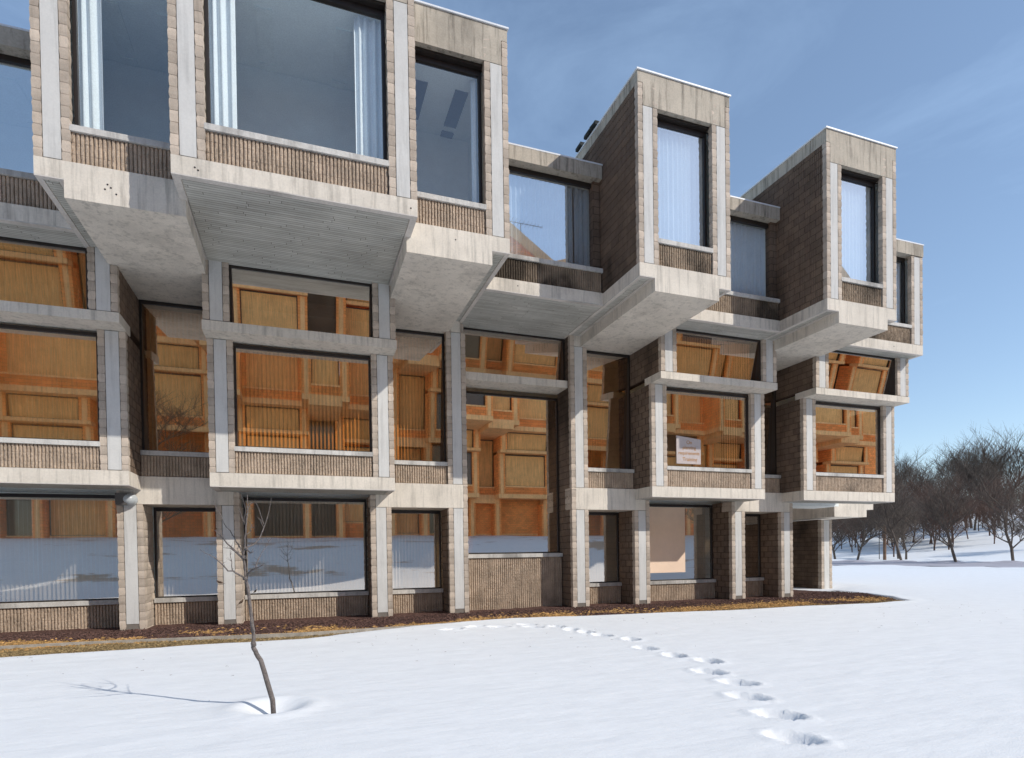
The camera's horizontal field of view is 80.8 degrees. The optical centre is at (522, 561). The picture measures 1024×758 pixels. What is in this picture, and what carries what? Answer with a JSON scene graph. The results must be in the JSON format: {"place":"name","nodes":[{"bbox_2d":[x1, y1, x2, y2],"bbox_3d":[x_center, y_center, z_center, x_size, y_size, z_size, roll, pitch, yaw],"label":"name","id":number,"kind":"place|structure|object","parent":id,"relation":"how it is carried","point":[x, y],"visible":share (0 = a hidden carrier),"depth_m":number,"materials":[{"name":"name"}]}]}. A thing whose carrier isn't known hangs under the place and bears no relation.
{"place":"outdoors","nodes":[
{"label":"outdoors","id":0,"kind":"place"},
{"bbox_2d":[17,607,940,675],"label":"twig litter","id":1,"kind":"object","parent":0,"point":[528,646],"visible":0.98,"depth_m":11.89,"materials":[{"name":"brown wood"}]},
{"bbox_2d":[0,504,1023,757],"bbox_3d":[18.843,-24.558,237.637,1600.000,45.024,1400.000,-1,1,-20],"label":"snow ground","id":2,"kind":"structure","parent":0,"point":[932,666],"depth_m":7.66,"materials":[{"name":"white snow"}]},
{"bbox_2d":[201,495,275,713],"bbox_3d":[-3.131,0.501,6.685,0.686,2.488,0.704,-1,1,-20],"label":"sapling","id":3,"kind":"object","parent":2,"relation":"on","point":[259,658],"visible":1,"depth_m":6.67,"materials":[{"name":"brown plant"}]},
{"bbox_2d":[0,589,895,653],"bbox_3d":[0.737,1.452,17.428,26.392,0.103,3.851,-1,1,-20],"label":"mulch","id":4,"kind":"object","parent":2,"relation":"on","point":[164,632],"visible":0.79,"depth_m":15.72,"materials":[{"name":"brown wood"}]},
{"bbox_2d":[0,622,457,649],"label":"bed edging","id":5,"kind":"object","parent":4,"relation":"on","point":[301,634],"visible":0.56,"depth_m":12.62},
{"bbox_2d":[0,596,904,656],"bbox_3d":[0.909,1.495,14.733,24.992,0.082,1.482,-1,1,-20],"label":"dead grass","id":6,"kind":"structure","parent":4,"relation":"on","point":[79,648],"depth_m":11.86,"materials":[{"name":"brown plant"}]},
{"bbox_2d":[0,0,923,632],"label":"concrete building","id":7,"kind":"structure","parent":2,"relation":"on","point":[374,308],"depth_m":15.11,"materials":[{"name":"beige concrete"}]},
{"bbox_2d":[0,53,38,181],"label":"window","id":8,"kind":"structure","parent":7,"relation":"in","point":[16,133],"depth_m":11.94,"materials":[{"name":"blue glass"}]},
{"bbox_2d":[0,236,88,308],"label":"window","id":9,"kind":"structure","parent":7,"relation":"in","point":[35,272],"depth_m":12.64,"materials":[{"name":"brown metal"}]},
{"bbox_2d":[0,324,99,446],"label":"window","id":10,"kind":"structure","parent":7,"relation":"in","point":[49,393],"depth_m":13.10,"materials":[{"name":"clear glass"}]},
{"bbox_2d":[0,493,118,608],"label":"window","id":11,"kind":"structure","parent":7,"relation":"in","point":[56,550],"depth_m":14.81,"materials":[{"name":"clear glass"}]},
{"bbox_2d":[69,0,169,150],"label":"window","id":12,"kind":"structure","parent":7,"relation":"in","point":[86,14],"depth_m":10.92,"materials":[{"name":"brown metal"}]},
{"bbox_2d":[139,299,208,457],"bbox_3d":[-8.594,-4.499,15.059,1.630,3.805,0.649,-1,1,-20],"label":"window","id":13,"kind":"structure","parent":7,"relation":"in","point":[173,343],"depth_m":15.02,"materials":[{"name":"clear glass"}]},
{"bbox_2d":[154,508,217,602],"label":"window","id":14,"kind":"structure","parent":7,"relation":"in","point":[183,572],"depth_m":15.76,"materials":[{"name":"glass"}]},
{"bbox_2d":[204,0,389,169],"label":"window","id":15,"kind":"structure","parent":7,"relation":"in","point":[220,30],"depth_m":11.39,"materials":[{"name":"brown metal"}]},
{"bbox_2d":[229,265,372,337],"bbox_3d":[-5.208,-6.099,14.303,3.155,1.340,0.276,-1,1,-20],"label":"window","id":16,"kind":"structure","parent":7,"relation":"in","point":[262,297],"depth_m":14.25,"materials":[{"name":"brown glass"}]},
{"bbox_2d":[233,344,372,456],"bbox_3d":[-5.345,-3.901,14.796,3.185,2.537,0.342,-1,1,-20],"label":"window","id":17,"kind":"structure","parent":7,"relation":"in","point":[285,395],"depth_m":14.76,"materials":[{"name":"clear glass"}]},
{"bbox_2d":[243,497,368,599],"bbox_3d":[-5.982,-0.392,16.752,3.225,2.755,0.280,-1,1,-20],"label":"window","id":18,"kind":"structure","parent":7,"relation":"in","point":[317,547],"depth_m":16.80,"materials":[{"name":"clear glass"}]},
{"bbox_2d":[391,510,442,593],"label":"window","id":19,"kind":"structure","parent":7,"relation":"in","point":[416,534],"depth_m":17.86,"materials":[{"name":"clear glass"}]},
{"bbox_2d":[392,329,447,465],"bbox_3d":[-3.049,-4.610,17.094,1.665,3.805,0.649,-1,1,-20],"label":"window","id":20,"kind":"structure","parent":7,"relation":"in","point":[418,358],"depth_m":17.15,"materials":[{"name":"glass"}]},
{"bbox_2d":[415,53,486,210],"bbox_3d":[-1.639,-9.242,13.024,1.620,3.150,0.462,-1,1,-20],"label":"window","id":21,"kind":"structure","parent":7,"relation":"in","point":[475,88],"depth_m":13.28,"materials":[{"name":"brown metal"}]},
{"bbox_2d":[463,327,564,380],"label":"window","id":22,"kind":"structure","parent":7,"relation":"in","point":[486,351],"depth_m":18.26,"materials":[{"name":"glass"}]},
{"bbox_2d":[466,391,562,557],"bbox_3d":[-0.351,-2.664,18.680,3.270,5.070,0.360,-1,1,-20],"label":"window","id":23,"kind":"structure","parent":7,"relation":"in","point":[512,445],"depth_m":18.80,"materials":[{"name":"clear glass"}]},
{"bbox_2d":[507,165,602,273],"bbox_3d":[0.543,-8.974,15.736,3.295,2.470,0.344,-1,1,-20],"label":"window","id":24,"kind":"structure","parent":7,"relation":"in","point":[550,215],"depth_m":15.89,"materials":[{"name":"blue glass"}]},
{"bbox_2d":[588,512,621,586],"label":"window","id":25,"kind":"structure","parent":7,"relation":"in","point":[603,535],"depth_m":20.01,"materials":[{"name":"clear glass"}]},
{"bbox_2d":[586,350,633,472],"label":"window","id":26,"kind":"structure","parent":7,"relation":"in","point":[608,374],"depth_m":19.24,"materials":[{"name":"clear glass"}]},
{"bbox_2d":[649,504,715,584],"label":"window","id":27,"kind":"structure","parent":7,"relation":"in","point":[681,535],"depth_m":21.01,"materials":[{"name":"clear glass"}]},
{"bbox_2d":[657,119,712,253],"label":"window","id":28,"kind":"structure","parent":7,"relation":"in","point":[682,193],"depth_m":15.13,"materials":[{"name":"brown metal"}]},
{"bbox_2d":[676,435,700,464],"bbox_3d":[5.211,-3.497,18.852,0.900,0.870,0.007,-1,1,-20],"label":"notice","id":29,"kind":"object","parent":7,"relation":"attached to","point":[688,450],"depth_m":18.84,"materials":[{"name":"paper"}]},
{"bbox_2d":[666,388,751,472],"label":"window","id":30,"kind":"structure","parent":7,"relation":"in","point":[719,420],"depth_m":19.16,"materials":[{"name":"clear glass"}]},
{"bbox_2d":[676,329,760,380],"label":"window","id":31,"kind":"structure","parent":7,"relation":"in","point":[698,353],"depth_m":18.63,"materials":[{"name":"clear glass"}]},
{"bbox_2d":[725,215,779,302],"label":"window","id":32,"kind":"structure","parent":7,"relation":"in","point":[747,243],"depth_m":18.34,"materials":[{"name":"glass"}]},
{"bbox_2d":[744,514,763,580],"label":"window","id":33,"kind":"structure","parent":7,"relation":"in","point":[752,540],"depth_m":22.12,"materials":[{"name":"glass"}]},
{"bbox_2d":[764,390,780,478],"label":"window","id":34,"kind":"structure","parent":7,"relation":"in","point":[770,460],"depth_m":21.45,"materials":[{"name":"glass"}]},
{"bbox_2d":[815,402,883,477],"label":"window","id":35,"kind":"structure","parent":7,"relation":"in","point":[847,439],"depth_m":21.15,"materials":[{"name":"glass"}]},
{"bbox_2d":[828,350,894,394],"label":"window","id":36,"kind":"structure","parent":7,"relation":"in","point":[850,371],"depth_m":20.68,"materials":[{"name":"glass"}]},
{"bbox_2d":[841,174,882,288],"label":"window","id":37,"kind":"structure","parent":7,"relation":"in","point":[858,251],"depth_m":17.38,"materials":[{"name":"brown metal"}]},
{"bbox_2d":[888,257,911,328],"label":"window","id":38,"kind":"structure","parent":7,"relation":"in","point":[897,323],"depth_m":20.80,"materials":[{"name":"brown metal"}]},
{"bbox_2d":[830,519,854,545],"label":"bare tree","id":39,"kind":"object","parent":2,"relation":"on","point":[840,527],"visible":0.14,"depth_m":89.64,"materials":[{"name":"red plant"}]},
{"bbox_2d":[831,518,860,558],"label":"orchard tree","id":40,"kind":"object","parent":2,"relation":"on","point":[837,531],"visible":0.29,"depth_m":78.89,"materials":[{"name":"brown plant"}]},
{"bbox_2d":[835,517,865,550],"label":"bare tree","id":41,"kind":"object","parent":2,"relation":"on","point":[853,530],"visible":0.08,"depth_m":97.82,"materials":[{"name":"red plant"}]},
{"bbox_2d":[839,513,868,551],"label":"bare tree","id":42,"kind":"object","parent":2,"relation":"on","point":[852,532],"visible":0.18,"depth_m":97.01,"materials":[{"name":"red plant"}]},
{"bbox_2d":[834,497,917,559],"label":"orchard tree","id":43,"kind":"object","parent":2,"relation":"on","point":[864,541],"visible":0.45,"depth_m":76.73,"materials":[{"name":"brown plant"}]},
{"bbox_2d":[883,526,885,559],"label":"utility pole","id":44,"kind":"object","parent":2,"relation":"on","point":[884,548],"depth_m":77.52,"materials":[{"name":"brown wood"}]},
{"bbox_2d":[858,477,917,559],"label":"orchard tree","id":45,"kind":"object","parent":2,"relation":"on","point":[882,511],"visible":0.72,"depth_m":65.21,"materials":[{"name":"brown plant"}]},
{"bbox_2d":[865,472,914,546],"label":"bare tree","id":46,"kind":"object","parent":2,"relation":"on","point":[898,500],"visible":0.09,"depth_m":98.40,"materials":[{"name":"brown plant"}]},
{"bbox_2d":[866,477,923,558],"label":"orchard tree","id":47,"kind":"object","parent":2,"relation":"on","point":[909,527],"visible":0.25,"depth_m":80.02,"materials":[{"name":"brown plant"}]},
{"bbox_2d":[895,463,905,493],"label":"bare tree","id":48,"kind":"object","parent":2,"relation":"on","point":[899,477],"visible":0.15,"depth_m":145.85,"materials":[{"name":"brown plant"}]},
{"bbox_2d":[877,493,932,559],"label":"orchard tree","id":49,"kind":"object","parent":2,"relation":"on","point":[902,535],"visible":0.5,"depth_m":73.97,"materials":[{"name":"brown plant"}]},
{"bbox_2d":[876,495,934,556],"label":"bare tree","id":50,"kind":"object","parent":2,"relation":"on","point":[893,548],"visible":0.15,"depth_m":83.38,"materials":[{"name":"red plant"}]},
{"bbox_2d":[895,442,929,484],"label":"bare tree","id":51,"kind":"object","parent":2,"relation":"on","point":[906,463],"visible":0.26,"depth_m":147.64,"materials":[{"name":"brown plant"}]},
{"bbox_2d":[894,460,934,495],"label":"bare tree","id":52,"kind":"object","parent":2,"relation":"on","point":[913,474],"visible":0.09,"depth_m":151.55,"materials":[{"name":"brown plant"}]},
{"bbox_2d":[894,454,942,492],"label":"bare tree","id":53,"kind":"object","parent":2,"relation":"on","point":[918,476],"visible":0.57,"depth_m":136.05,"materials":[{"name":"brown plant"}]},
{"bbox_2d":[899,469,939,542],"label":"bare tree","id":54,"kind":"object","parent":2,"relation":"on","point":[911,488],"visible":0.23,"depth_m":102.50,"materials":[{"name":"brown plant"}]},
{"bbox_2d":[900,457,939,492],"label":"bare tree","id":55,"kind":"object","parent":2,"relation":"on","point":[921,472],"visible":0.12,"depth_m":153.59,"materials":[{"name":"brown plant"}]},
{"bbox_2d":[896,486,961,549],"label":"bare tree","id":56,"kind":"object","parent":2,"relation":"on","point":[931,531],"visible":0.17,"depth_m":88.33,"materials":[{"name":"red plant"}]},
{"bbox_2d":[906,484,954,543],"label":"bare tree","id":57,"kind":"object","parent":2,"relation":"on","point":[916,505],"visible":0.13,"depth_m":97.20,"materials":[{"name":"brown plant"}]},
{"bbox_2d":[910,451,957,489],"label":"bare tree","id":58,"kind":"object","parent":2,"relation":"on","point":[939,474],"visible":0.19,"depth_m":142.96,"materials":[{"name":"brown plant"}]},
{"bbox_2d":[908,478,965,543],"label":"bare tree","id":59,"kind":"object","parent":2,"relation":"on","point":[930,500],"visible":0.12,"depth_m":97.62,"materials":[{"name":"red plant"}]},
{"bbox_2d":[918,481,958,545],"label":"bare tree","id":60,"kind":"object","parent":2,"relation":"on","point":[947,515],"visible":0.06,"depth_m":93.63,"materials":[{"name":"brown plant"}]},
{"bbox_2d":[905,463,984,561],"bbox_3d":[40.882,-4.586,58.567,5.806,10.113,8.905,-1,1,2],"label":"orchard tree","id":61,"kind":"object","parent":2,"relation":"on","point":[936,505],"visible":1,"depth_m":58.40,"materials":[{"name":"brown plant"}]},
{"bbox_2d":[919,497,980,546],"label":"bare tree","id":62,"kind":"object","parent":2,"relation":"on","point":[968,515],"visible":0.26,"depth_m":90.00,"materials":[{"name":"red plant"}]},
{"bbox_2d":[916,481,989,549],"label":"bare tree","id":63,"kind":"object","parent":2,"relation":"on","point":[961,524],"visible":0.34,"depth_m":86.42,"materials":[{"name":"red plant"}]},
{"bbox_2d":[932,445,973,518],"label":"bare tree","id":64,"kind":"object","parent":2,"relation":"on","point":[950,473],"visible":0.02,"depth_m":146.30,"materials":[{"name":"brown plant"}]},
{"bbox_2d":[936,466,978,539],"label":"bare tree","id":65,"kind":"object","parent":2,"relation":"on","point":[959,483],"visible":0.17,"depth_m":94.74,"materials":[{"name":"brown plant"}]},
{"bbox_2d":[913,437,1003,527],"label":"bare tree","id":66,"kind":"object","parent":2,"relation":"on","point":[945,464],"visible":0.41,"depth_m":118.80,"materials":[{"name":"brown plant"}]},
{"bbox_2d":[938,435,980,521],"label":"bare tree","id":67,"kind":"object","parent":2,"relation":"on","point":[960,459],"visible":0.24,"depth_m":132.84,"materials":[{"name":"brown plant"}]},
{"bbox_2d":[956,492,976,538],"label":"bare tree","id":68,"kind":"object","parent":2,"relation":"on","point":[967,516],"visible":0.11,"depth_m":98.62,"materials":[{"name":"brown plant"}]},
{"bbox_2d":[925,427,1021,527],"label":"bare tree","id":69,"kind":"object","parent":2,"relation":"on","point":[996,453],"visible":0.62,"depth_m":114.45,"materials":[{"name":"brown plant"}]},
{"bbox_2d":[937,440,1012,520],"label":"bare tree","id":70,"kind":"object","parent":2,"relation":"on","point":[968,463],"visible":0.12,"depth_m":124.64,"materials":[{"name":"brown plant"}]},
{"bbox_2d":[940,420,1023,525],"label":"bare tree","id":71,"kind":"object","parent":2,"relation":"on","point":[1013,464],"visible":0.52,"depth_m":116.05,"materials":[{"name":"brown plant"}]},
{"bbox_2d":[958,469,1007,535],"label":"bare tree","id":72,"kind":"object","parent":2,"relation":"on","point":[982,501],"visible":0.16,"depth_m":99.51,"materials":[{"name":"brown plant"}]},
{"bbox_2d":[970,485,1000,530],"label":"bare tree","id":73,"kind":"object","parent":2,"relation":"on","point":[982,513],"visible":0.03,"depth_m":111.02,"materials":[{"name":"brown plant"}]},
{"bbox_2d":[960,446,1022,529],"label":"bare tree","id":74,"kind":"object","parent":2,"relation":"on","point":[979,471],"visible":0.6,"depth_m":113.44,"materials":[{"name":"brown plant"}]},
{"bbox_2d":[959,454,1023,560],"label":"orchard tree","id":75,"kind":"object","parent":2,"relation":"on","point":[1011,523],"visible":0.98,"depth_m":57.44,"materials":[{"name":"brown plant"}]},
{"bbox_2d":[965,494,1018,543],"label":"bare tree","id":76,"kind":"object","parent":2,"relation":"on","point":[986,512],"visible":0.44,"depth_m":88.65,"materials":[{"name":"brown plant"}]},
{"bbox_2d":[967,467,1018,538],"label":"bare tree","id":77,"kind":"object","parent":2,"relation":"on","point":[996,484],"visible":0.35,"depth_m":94.03,"materials":[{"name":"brown plant"}]},
{"bbox_2d":[977,464,1023,519],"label":"bare tree","id":78,"kind":"object","parent":2,"relation":"on","point":[1018,479],"visible":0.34,"depth_m":102.94,"materials":[{"name":"brown plant"}]},
{"bbox_2d":[993,431,1023,522],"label":"bare tree","id":79,"kind":"object","parent":2,"relation":"on","point":[1014,459],"visible":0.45,"depth_m":120.42,"materials":[{"name":"brown plant"}]},
{"bbox_2d":[1005,500,1023,537],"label":"bare tree","id":80,"kind":"object","parent":2,"relation":"on","point":[1020,508],"visible":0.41,"depth_m":75.33,"materials":[{"name":"brown plant"}]},
{"bbox_2d":[0,0,1023,501],"label":"sky","id":81,"kind":"structure","parent":0,"point":[939,82],"materials":[{"name":"blue"}]},
{"bbox_2d":[832,560,1023,566],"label":"road","id":82,"kind":"structure","parent":0,"point":[951,563],"depth_m":57.15,"materials":[{"name":"white snow"}]}
]}

